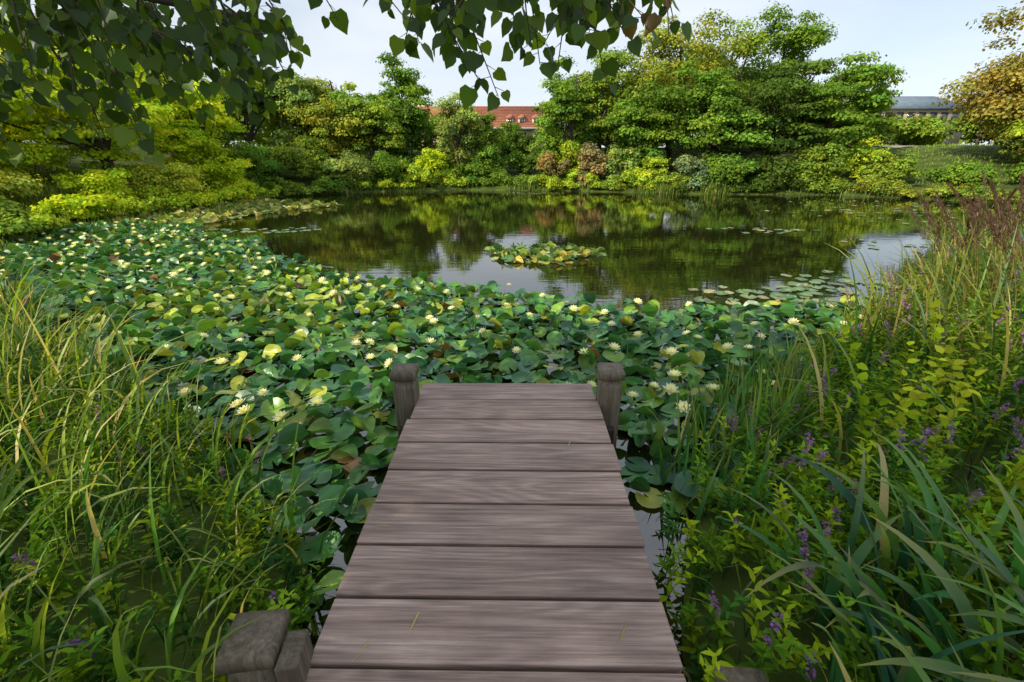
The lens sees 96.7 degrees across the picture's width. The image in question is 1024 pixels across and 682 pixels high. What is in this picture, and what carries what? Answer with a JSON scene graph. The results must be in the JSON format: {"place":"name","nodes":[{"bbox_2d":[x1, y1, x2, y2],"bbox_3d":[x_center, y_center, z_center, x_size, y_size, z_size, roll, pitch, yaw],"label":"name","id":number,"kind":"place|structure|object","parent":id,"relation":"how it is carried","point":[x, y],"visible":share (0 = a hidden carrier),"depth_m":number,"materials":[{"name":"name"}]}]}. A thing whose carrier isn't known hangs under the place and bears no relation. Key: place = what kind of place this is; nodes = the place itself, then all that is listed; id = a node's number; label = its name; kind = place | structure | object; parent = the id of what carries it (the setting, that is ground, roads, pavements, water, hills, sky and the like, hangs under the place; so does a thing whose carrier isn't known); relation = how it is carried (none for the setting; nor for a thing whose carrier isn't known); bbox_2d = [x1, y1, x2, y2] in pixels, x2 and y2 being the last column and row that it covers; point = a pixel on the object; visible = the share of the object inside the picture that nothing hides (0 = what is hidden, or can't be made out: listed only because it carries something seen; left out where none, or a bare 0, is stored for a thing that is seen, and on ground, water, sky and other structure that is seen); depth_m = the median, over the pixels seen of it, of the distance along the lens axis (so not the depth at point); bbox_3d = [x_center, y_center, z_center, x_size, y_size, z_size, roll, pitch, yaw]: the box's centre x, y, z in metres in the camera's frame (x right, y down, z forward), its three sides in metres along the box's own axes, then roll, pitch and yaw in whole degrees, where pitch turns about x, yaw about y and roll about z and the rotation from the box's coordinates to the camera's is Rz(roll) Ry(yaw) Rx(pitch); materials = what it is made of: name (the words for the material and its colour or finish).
{"place":"outdoors","nodes":[
{"label":"outdoors","id":0,"kind":"place"},
{"bbox_2d":[212,608,290,681],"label":"wooden post","id":1,"kind":"object","parent":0,"point":[250,652],"visible":0.91,"depth_m":1.45,"materials":[{"name":"grey wood"}]},
{"bbox_2d":[415,106,543,127],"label":"roof","id":2,"kind":"structure","parent":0,"point":[502,112],"depth_m":43.01,"materials":[{"name":"tile"}]},
{"bbox_2d":[432,114,538,117],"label":"dormer roofs","id":3,"kind":"structure","parent":2,"relation":"on","point":[520,116],"depth_m":41.69,"materials":[{"name":"red tile"}]},
{"bbox_2d":[507,118,538,122],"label":"dormer windows","id":4,"kind":"structure","parent":2,"relation":"on","point":[522,118],"depth_m":41.85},
{"bbox_2d":[507,119,537,122],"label":"dormer panes","id":5,"kind":"object","parent":4,"relation":"attached to","point":[520,120],"visible":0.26,"depth_m":41.85,"materials":[{"name":"grey glass"}]},
{"bbox_2d":[350,442,625,664],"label":"fallen grass","id":6,"kind":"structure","parent":0,"point":[418,613],"depth_m":1.65,"materials":[{"name":"plant"}]},
{"bbox_2d":[0,190,1012,681],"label":"pond water","id":7,"kind":"structure","parent":0,"point":[666,250],"depth_m":9.79,"materials":[{"name":"green liquid"}]},
{"bbox_2d":[92,198,340,225],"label":"water lily pads","id":8,"kind":"object","parent":7,"relation":"on","point":[228,210],"visible":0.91,"depth_m":15.69,"materials":[{"name":"green plant"}]},
{"bbox_2d":[0,218,886,627],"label":"water lily pads","id":9,"kind":"object","parent":7,"relation":"on","point":[172,326],"visible":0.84,"depth_m":4.85,"materials":[{"name":"green plant"}]},
{"bbox_2d":[0,221,871,421],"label":"water lily flowers","id":10,"kind":"object","parent":9,"relation":"on","point":[670,388],"visible":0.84,"depth_m":5.07,"materials":[{"name":"yellow plant"}]},
{"bbox_2d":[485,241,606,265],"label":"water lily pads","id":11,"kind":"object","parent":7,"relation":"on","point":[560,253],"visible":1,"depth_m":9.21,"materials":[{"name":"green plant"}]},
{"bbox_2d":[206,192,979,305],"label":"water lily pads","id":12,"kind":"object","parent":7,"relation":"on","point":[801,286],"visible":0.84,"depth_m":7.06,"materials":[{"name":"green plant"}]},
{"bbox_2d":[0,143,1023,681],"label":"ground","id":13,"kind":"structure","parent":0,"point":[156,649],"depth_m":2.21,"materials":[{"name":"green plant"}]},
{"bbox_2d":[0,192,23,211],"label":"shrub","id":14,"kind":"object","parent":13,"relation":"on","point":[5,202],"visible":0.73,"depth_m":11.28,"materials":[{"name":"green plant"}]},
{"bbox_2d":[0,122,30,143],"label":"shrub","id":15,"kind":"object","parent":13,"relation":"on","point":[15,139],"visible":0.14,"depth_m":16.55,"materials":[{"name":"green plant"}]},
{"bbox_2d":[0,170,46,200],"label":"shrub","id":16,"kind":"object","parent":13,"relation":"on","point":[18,184],"visible":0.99,"depth_m":12.83,"materials":[{"name":"green plant"}]},
{"bbox_2d":[0,207,48,236],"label":"shrub","id":17,"kind":"object","parent":13,"relation":"on","point":[14,220],"visible":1,"depth_m":10.11,"materials":[{"name":"green plant"}]},
{"bbox_2d":[0,137,73,176],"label":"shrub","id":18,"kind":"object","parent":13,"relation":"on","point":[40,154],"visible":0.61,"depth_m":14.43,"materials":[{"name":"green plant"}]},
{"bbox_2d":[24,210,69,230],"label":"shrub","id":19,"kind":"object","parent":13,"relation":"on","point":[46,218],"visible":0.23,"depth_m":11.14,"materials":[{"name":"green plant"}]},
{"bbox_2d":[0,3,128,165],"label":"locust tree","id":20,"kind":"object","parent":13,"relation":"on","point":[3,129],"visible":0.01,"depth_m":16.47,"materials":[{"name":"green plant"}]},
{"bbox_2d":[30,192,129,219],"bbox_3d":[-12.481,-3.883,13.018,2.371,0.737,1.774,-11,25,-25],"label":"shrub","id":21,"kind":"object","parent":13,"relation":"on","point":[75,206],"visible":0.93,"depth_m":12.75,"materials":[{"name":"green plant"}]},
{"bbox_2d":[50,167,143,201],"bbox_3d":[-13.304,-5.000,14.752,2.240,1.174,2.103,0,22,0],"label":"shrub","id":22,"kind":"object","parent":13,"relation":"on","point":[96,182],"visible":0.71,"depth_m":14.32,"materials":[{"name":"green plant"}]},
{"bbox_2d":[0,15,198,183],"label":"locust tree","id":23,"kind":"object","parent":13,"relation":"on","point":[98,149],"visible":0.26,"depth_m":15.21,"materials":[{"name":"green plant"}]},
{"bbox_2d":[0,312,334,681],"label":"willowherb plants","id":24,"kind":"object","parent":13,"relation":"on","point":[85,654],"visible":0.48,"depth_m":1.99,"materials":[{"name":"green plant"}]},
{"bbox_2d":[127,160,208,195],"bbox_3d":[-12.720,-6.072,16.988,2.557,1.292,2.431,0,22,0],"label":"shrub","id":25,"kind":"object","parent":13,"relation":"on","point":[185,177],"visible":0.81,"depth_m":16.57,"materials":[{"name":"green plant"}]},
{"bbox_2d":[134,54,225,165],"bbox_3d":[-16.904,-11.436,22.396,4.851,5.668,6.128,0,22,0],"label":"ash tree","id":26,"kind":"object","parent":13,"relation":"on","point":[217,129],"visible":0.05,"depth_m":22.14,"materials":[{"name":"green plant"}]},
{"bbox_2d":[156,129,233,161],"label":"shrub","id":27,"kind":"object","parent":13,"relation":"on","point":[224,140],"visible":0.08,"depth_m":23.58,"materials":[{"name":"green plant"}]},
{"bbox_2d":[0,242,391,681],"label":"bank grass","id":28,"kind":"structure","parent":13,"relation":"on","point":[106,391],"depth_m":2.26,"materials":[{"name":"green plant"}]},
{"bbox_2d":[147,80,249,183],"bbox_3d":[-13.925,-9.156,20.113,4.557,4.378,5.353,0,22,0],"label":"locust tree","id":29,"kind":"object","parent":13,"relation":"on","point":[198,144],"visible":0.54,"depth_m":19.38,"materials":[{"name":"green plant"}]},
{"bbox_2d":[190,155,254,190],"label":"shrub","id":30,"kind":"object","parent":13,"relation":"on","point":[219,174],"visible":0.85,"depth_m":19.30,"materials":[{"name":"green plant"}]},
{"bbox_2d":[213,149,281,185],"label":"shrub","id":31,"kind":"object","parent":13,"relation":"on","point":[252,173],"visible":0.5,"depth_m":21.64,"materials":[{"name":"green plant"}]},
{"bbox_2d":[211,138,290,178],"bbox_3d":[-13.218,-9.287,23.426,3.812,2.100,3.531,0,22,0],"label":"shrub","id":32,"kind":"object","parent":13,"relation":"on","point":[259,150],"visible":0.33,"depth_m":23.25,"materials":[{"name":"green plant"}]},
{"bbox_2d":[207,63,296,150],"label":"willow tree","id":33,"kind":"object","parent":13,"relation":"on","point":[248,137],"visible":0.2,"depth_m":25.95,"materials":[{"name":"green plant"}]},
{"bbox_2d":[241,68,335,160],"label":"alder tree","id":34,"kind":"object","parent":13,"relation":"on","point":[306,92],"visible":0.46,"depth_m":25.89,"materials":[{"name":"green plant"}]},
{"bbox_2d":[264,131,344,177],"bbox_3d":[-10.932,-9.768,24.003,3.909,2.371,3.215,0,22,0],"label":"shrub","id":35,"kind":"object","parent":13,"relation":"on","point":[299,165],"visible":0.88,"depth_m":23.66,"materials":[{"name":"green plant"}]},
{"bbox_2d":[278,76,379,171],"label":"alder tree","id":36,"kind":"object","parent":13,"relation":"on","point":[336,146],"visible":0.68,"depth_m":25.45,"materials":[{"name":"green plant"}]},
{"bbox_2d":[0,0,691,167],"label":"linden tree","id":37,"kind":"object","parent":13,"relation":"on","point":[237,42],"visible":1,"depth_m":1.95,"materials":[{"name":"green plant"}]},
{"bbox_2d":[314,150,377,180],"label":"shrub","id":38,"kind":"object","parent":13,"relation":"on","point":[353,164],"visible":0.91,"depth_m":24.28,"materials":[{"name":"green plant"}]},
{"bbox_2d":[319,90,406,162],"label":"alder tree","id":39,"kind":"object","parent":13,"relation":"on","point":[376,116],"visible":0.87,"depth_m":25.14,"materials":[{"name":"green plant"}]},
{"bbox_2d":[367,149,412,181],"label":"shrub","id":40,"kind":"object","parent":13,"relation":"on","point":[387,166],"visible":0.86,"depth_m":24.78,"materials":[{"name":"green plant"}]},
{"bbox_2d":[364,51,436,162],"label":"alder tree","id":41,"kind":"object","parent":13,"relation":"on","point":[409,116],"visible":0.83,"depth_m":26.67,"materials":[{"name":"green plant"}]},
{"bbox_2d":[394,160,420,182],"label":"shrub","id":42,"kind":"object","parent":13,"relation":"on","point":[403,164],"visible":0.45,"depth_m":25.32,"materials":[{"name":"green plant"}]},
{"bbox_2d":[405,163,433,183],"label":"shrub","id":43,"kind":"object","parent":13,"relation":"on","point":[416,177],"visible":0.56,"depth_m":25.30,"materials":[{"name":"green plant"}]},
{"bbox_2d":[413,147,451,177],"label":"shrub","id":44,"kind":"object","parent":13,"relation":"on","point":[428,159],"visible":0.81,"depth_m":25.64,"materials":[{"name":"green plant"}]},
{"bbox_2d":[418,113,461,152],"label":"shrub","id":45,"kind":"object","parent":13,"relation":"on","point":[430,144],"visible":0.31,"depth_m":30.56,"materials":[{"name":"green plant"}]},
{"bbox_2d":[434,138,470,168],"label":"shrub","id":46,"kind":"object","parent":13,"relation":"on","point":[449,163],"visible":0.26,"depth_m":28.50,"materials":[{"name":"green plant"}]},
{"bbox_2d":[432,91,486,166],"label":"birch tree","id":47,"kind":"object","parent":13,"relation":"on","point":[456,123],"visible":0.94,"depth_m":25.70,"materials":[{"name":"green plant"}]},
{"bbox_2d":[449,162,485,184],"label":"shrub","id":48,"kind":"object","parent":13,"relation":"on","point":[461,169],"visible":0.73,"depth_m":25.83,"materials":[{"name":"green plant"}]},
{"bbox_2d":[274,383,685,681],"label":"wooden jetty","id":49,"kind":"object","parent":13,"relation":"on","point":[508,545],"visible":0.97,"depth_m":1.92,"materials":[{"name":"wood"}]},
{"bbox_2d":[389,363,419,437],"bbox_3d":[-0.735,0.827,3.369,0.174,1.404,0.174,0,22,-1],"label":"wooden post","id":50,"kind":"object","parent":49,"relation":"attached to","point":[403,376],"visible":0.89,"depth_m":3.11,"materials":[{"name":"grey wood"}]},
{"bbox_2d":[596,362,625,447],"bbox_3d":[0.675,0.824,3.368,0.174,1.409,0.174,1,22,2],"label":"wooden post","id":51,"kind":"object","parent":49,"relation":"attached to","point":[611,376],"visible":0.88,"depth_m":3.11,"materials":[{"name":"grey wood"}]},
{"bbox_2d":[417,129,550,146],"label":"walls","id":52,"kind":"structure","parent":13,"relation":"on","point":[528,131],"depth_m":41.82,"materials":[{"name":"paint"}]},
{"bbox_2d":[465,111,504,165],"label":"birch tree","id":53,"kind":"object","parent":13,"relation":"on","point":[495,136],"visible":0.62,"depth_m":26.75,"materials":[{"name":"green plant"}]},
{"bbox_2d":[469,143,509,179],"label":"shrub","id":54,"kind":"object","parent":13,"relation":"on","point":[491,153],"visible":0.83,"depth_m":26.44,"materials":[{"name":"green plant"}]},
{"bbox_2d":[484,129,512,153],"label":"shrub","id":55,"kind":"object","parent":13,"relation":"on","point":[502,142],"visible":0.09,"depth_m":30.67,"materials":[{"name":"green plant"}]},
{"bbox_2d":[498,119,524,149],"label":"shrub","id":56,"kind":"object","parent":13,"relation":"on","point":[514,127],"visible":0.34,"depth_m":32.16,"materials":[{"name":"green plant"}]},
{"bbox_2d":[0,162,1023,261],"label":"shore reeds","id":57,"kind":"object","parent":13,"relation":"on","point":[662,188],"visible":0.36,"depth_m":19.20,"materials":[{"name":"green plant"}]},
{"bbox_2d":[12,66,1014,151],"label":"distant trees","id":58,"kind":"object","parent":13,"relation":"on","point":[920,130],"visible":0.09,"depth_m":38.14,"materials":[{"name":"green plant"}]},
{"bbox_2d":[497,149,530,170],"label":"shrub","id":59,"kind":"object","parent":13,"relation":"on","point":[517,157],"visible":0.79,"depth_m":27.78,"materials":[{"name":"green plant"}]},
{"bbox_2d":[498,128,543,154],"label":"shrub","id":60,"kind":"object","parent":13,"relation":"on","point":[525,141],"visible":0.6,"depth_m":31.63,"materials":[{"name":"green plant"}]},
{"bbox_2d":[522,146,550,173],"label":"shrub","id":61,"kind":"object","parent":13,"relation":"on","point":[532,165],"visible":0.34,"depth_m":27.77,"materials":[{"name":"green plant"}]},
{"bbox_2d":[525,126,568,157],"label":"shrub","id":62,"kind":"object","parent":13,"relation":"on","point":[531,148],"visible":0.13,"depth_m":30.38,"materials":[{"name":"green plant"}]},
{"bbox_2d":[536,151,572,177],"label":"shrub","id":63,"kind":"object","parent":13,"relation":"on","point":[548,162],"visible":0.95,"depth_m":25.45,"materials":[{"name":"brown plant"}]},
{"bbox_2d":[112,169,1023,214],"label":"waterside plants","id":64,"kind":"object","parent":13,"relation":"on","point":[156,201],"visible":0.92,"depth_m":22.77,"materials":[{"name":"green plant"}]},
{"bbox_2d":[532,51,604,177],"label":"maple tree","id":65,"kind":"object","parent":13,"relation":"on","point":[560,107],"visible":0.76,"depth_m":25.99,"materials":[{"name":"green plant"}]},
{"bbox_2d":[555,140,591,182],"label":"shrub","id":66,"kind":"object","parent":13,"relation":"on","point":[569,149],"visible":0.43,"depth_m":25.50,"materials":[{"name":"green plant"}]},
{"bbox_2d":[551,122,598,148],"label":"shrub","id":67,"kind":"object","parent":13,"relation":"on","point":[576,133],"visible":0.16,"depth_m":30.41,"materials":[{"name":"green plant"}]},
{"bbox_2d":[574,141,608,185],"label":"shrub","id":68,"kind":"object","parent":13,"relation":"on","point":[587,161],"visible":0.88,"depth_m":24.97,"materials":[{"name":"brown plant"}]},
{"bbox_2d":[560,46,653,153],"bbox_3d":[5.730,-14.013,27.474,6.050,6.956,5.817,0,22,0],"label":"oak tree","id":69,"kind":"object","parent":13,"relation":"on","point":[587,84],"visible":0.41,"depth_m":26.25,"materials":[{"name":"green plant"}]},
{"bbox_2d":[598,147,641,180],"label":"shrub","id":70,"kind":"object","parent":13,"relation":"on","point":[611,169],"visible":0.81,"depth_m":24.95,"materials":[{"name":"green plant"}]},
{"bbox_2d":[601,76,691,167],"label":"maple tree","id":71,"kind":"object","parent":13,"relation":"on","point":[635,125],"visible":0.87,"depth_m":24.46,"materials":[{"name":"green plant"}]},
{"bbox_2d":[628,155,670,187],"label":"shrub","id":72,"kind":"object","parent":13,"relation":"on","point":[641,173],"visible":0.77,"depth_m":23.97,"materials":[{"name":"green plant"}]},
{"bbox_2d":[622,8,754,163],"bbox_3d":[9.661,-14.866,26.810,7.200,8.433,6.282,0,22,0],"label":"oak tree","id":73,"kind":"object","parent":13,"relation":"on","point":[663,69],"visible":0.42,"depth_m":25.79,"materials":[{"name":"green plant"}]},
{"bbox_2d":[672,154,712,187],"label":"shrub","id":74,"kind":"object","parent":13,"relation":"on","point":[688,165],"visible":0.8,"depth_m":23.50,"materials":[{"name":"green plant"}]},
{"bbox_2d":[657,60,775,164],"bbox_3d":[10.516,-11.934,24.721,5.858,5.844,6.388,0,22,0],"label":"maple tree","id":75,"kind":"object","parent":13,"relation":"on","point":[715,98],"visible":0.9,"depth_m":23.59,"materials":[{"name":"green plant"}]},
{"bbox_2d":[671,15,771,154],"bbox_3d":[13.737,-15.873,28.968,7.093,7.681,6.892,0,22,0],"label":"oak tree","id":76,"kind":"object","parent":13,"relation":"on","point":[734,64],"visible":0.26,"depth_m":27.10,"materials":[{"name":"green plant"}]},
{"bbox_2d":[422,143,1020,187],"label":"lawn grass","id":77,"kind":"structure","parent":13,"relation":"on","point":[988,145],"depth_m":25.99,"materials":[{"name":"green plant"}]},
{"bbox_2d":[703,153,759,186],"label":"shrub","id":78,"kind":"object","parent":13,"relation":"on","point":[721,168],"visible":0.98,"depth_m":22.98,"materials":[{"name":"green plant"}]},
{"bbox_2d":[730,151,802,186],"bbox_3d":[13.068,-8.958,23.717,3.349,1.759,3.345,0,22,0],"label":"shrub","id":79,"kind":"object","parent":13,"relation":"on","point":[768,173],"visible":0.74,"depth_m":23.01,"materials":[{"name":"green plant"}]},
{"bbox_2d":[720,57,844,167],"bbox_3d":[14.483,-11.719,24.498,6.553,5.731,5.662,0,22,0],"label":"maple tree","id":80,"kind":"object","parent":13,"relation":"on","point":[774,87],"visible":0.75,"depth_m":23.36,"materials":[{"name":"green plant"}]},
{"bbox_2d":[733,0,837,152],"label":"oak tree","id":81,"kind":"object","parent":13,"relation":"on","point":[797,39],"visible":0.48,"depth_m":27.77,"materials":[{"name":"green plant"}]},
{"bbox_2d":[783,140,852,189],"bbox_3d":[15.280,-9.094,23.519,3.936,2.315,2.972,0,22,0],"label":"shrub","id":82,"kind":"object","parent":13,"relation":"on","point":[810,164],"visible":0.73,"depth_m":22.88,"materials":[{"name":"green plant"}]},
{"bbox_2d":[636,204,1023,485],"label":"reeds","id":83,"kind":"object","parent":13,"relation":"on","point":[776,373],"visible":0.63,"depth_m":3.51,"materials":[{"name":"green plant"}]},
{"bbox_2d":[654,221,1023,681],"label":"bank grass","id":84,"kind":"structure","parent":13,"relation":"on","point":[975,401],"depth_m":2.88,"materials":[{"name":"green plant"}]},
{"bbox_2d":[655,226,1023,681],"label":"loosestrife plants","id":85,"kind":"object","parent":13,"relation":"on","point":[813,490],"visible":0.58,"depth_m":2.18,"materials":[{"name":"green plant"}]},
{"bbox_2d":[773,51,909,172],"bbox_3d":[16.890,-11.954,24.384,6.113,6.079,5.847,15,27,32],"label":"maple tree","id":86,"kind":"object","parent":13,"relation":"on","point":[869,76],"visible":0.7,"depth_m":23.30,"materials":[{"name":"green plant"}]},
{"bbox_2d":[676,405,1023,681],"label":"iris plant","id":87,"kind":"object","parent":13,"relation":"on","point":[874,602],"visible":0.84,"depth_m":1.53,"materials":[{"name":"green plant"}]},
{"bbox_2d":[813,76,906,147],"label":"maple tree","id":88,"kind":"object","parent":13,"relation":"on","point":[884,128],"visible":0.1,"depth_m":25.24,"materials":[{"name":"green plant"}]},
{"bbox_2d":[825,135,897,183],"bbox_3d":[17.852,-9.309,23.519,3.216,2.415,2.427,14,26,30],"label":"shrub","id":89,"kind":"object","parent":13,"relation":"on","point":[874,155],"visible":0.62,"depth_m":23.11,"materials":[{"name":"green plant"}]},
{"bbox_2d":[858,154,924,179],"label":"shrub","id":90,"kind":"object","parent":13,"relation":"on","point":[899,168],"visible":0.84,"depth_m":22.21,"materials":[{"name":"green plant"}]},
{"bbox_2d":[875,109,967,145],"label":"walls","id":91,"kind":"structure","parent":13,"relation":"on","point":[956,139],"depth_m":44.84,"materials":[{"name":"paint"}]},
{"bbox_2d":[843,96,965,108],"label":"roof","id":92,"kind":"structure","parent":91,"relation":"on","point":[915,102],"depth_m":45.67,"materials":[{"name":"metal"}]},
{"bbox_2d":[878,112,959,145],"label":"windows","id":93,"kind":"structure","parent":91,"relation":"attached to","point":[932,114],"depth_m":44.88,"materials":[{"name":"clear glass"}]},
{"bbox_2d":[837,299,1023,538],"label":"bindweed vine","id":94,"kind":"object","parent":13,"relation":"on","point":[905,403],"visible":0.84,"depth_m":2.45,"materials":[{"name":"green plant"}]},
{"bbox_2d":[923,160,1001,184],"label":"shrub","id":95,"kind":"object","parent":13,"relation":"on","point":[970,173],"visible":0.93,"depth_m":20.87,"materials":[{"name":"green plant"}]},
{"bbox_2d":[907,167,1023,350],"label":"reed plumes","id":96,"kind":"object","parent":13,"relation":"on","point":[976,215],"visible":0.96,"depth_m":4.11,"materials":[{"name":"brown plant"}]},
{"bbox_2d":[931,0,1023,140],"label":"chestnut tree","id":97,"kind":"object","parent":13,"relation":"on","point":[1006,78],"visible":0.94,"depth_m":22.59,"materials":[{"name":"yellow plant"}]},
{"bbox_2d":[987,101,1023,162],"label":"hazel bush","id":98,"kind":"object","parent":13,"relation":"on","point":[1012,146],"visible":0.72,"depth_m":22.50,"materials":[{"name":"green plant"}]},
{"bbox_2d":[997,117,1023,137],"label":"hazel bush","id":99,"kind":"object","parent":13,"relation":"on","point":[1016,132],"visible":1,"depth_m":20.74,"materials":[{"name":"yellow plant"}]},
{"bbox_2d":[1001,162,1023,182],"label":"shrub","id":100,"kind":"object","parent":13,"relation":"on","point":[1016,171],"visible":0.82,"depth_m":20.15,"materials":[{"name":"green plant"}]},
{"bbox_2d":[0,0,1023,146],"label":"sky","id":101,"kind":"structure","parent":0,"point":[932,42],"materials":[{"name":"white"}]},
{"bbox_2d":[712,665,768,681],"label":"wooden post","id":102,"kind":"object","parent":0,"point":[738,674],"visible":0.71,"depth_m":1.52,"materials":[{"name":"grey wood"}]},
{"bbox_2d":[882,145,936,147],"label":"gravel path","id":103,"kind":"structure","parent":0,"point":[902,146],"depth_m":29.35,"materials":[{"name":"beige gravel"}]}
]}

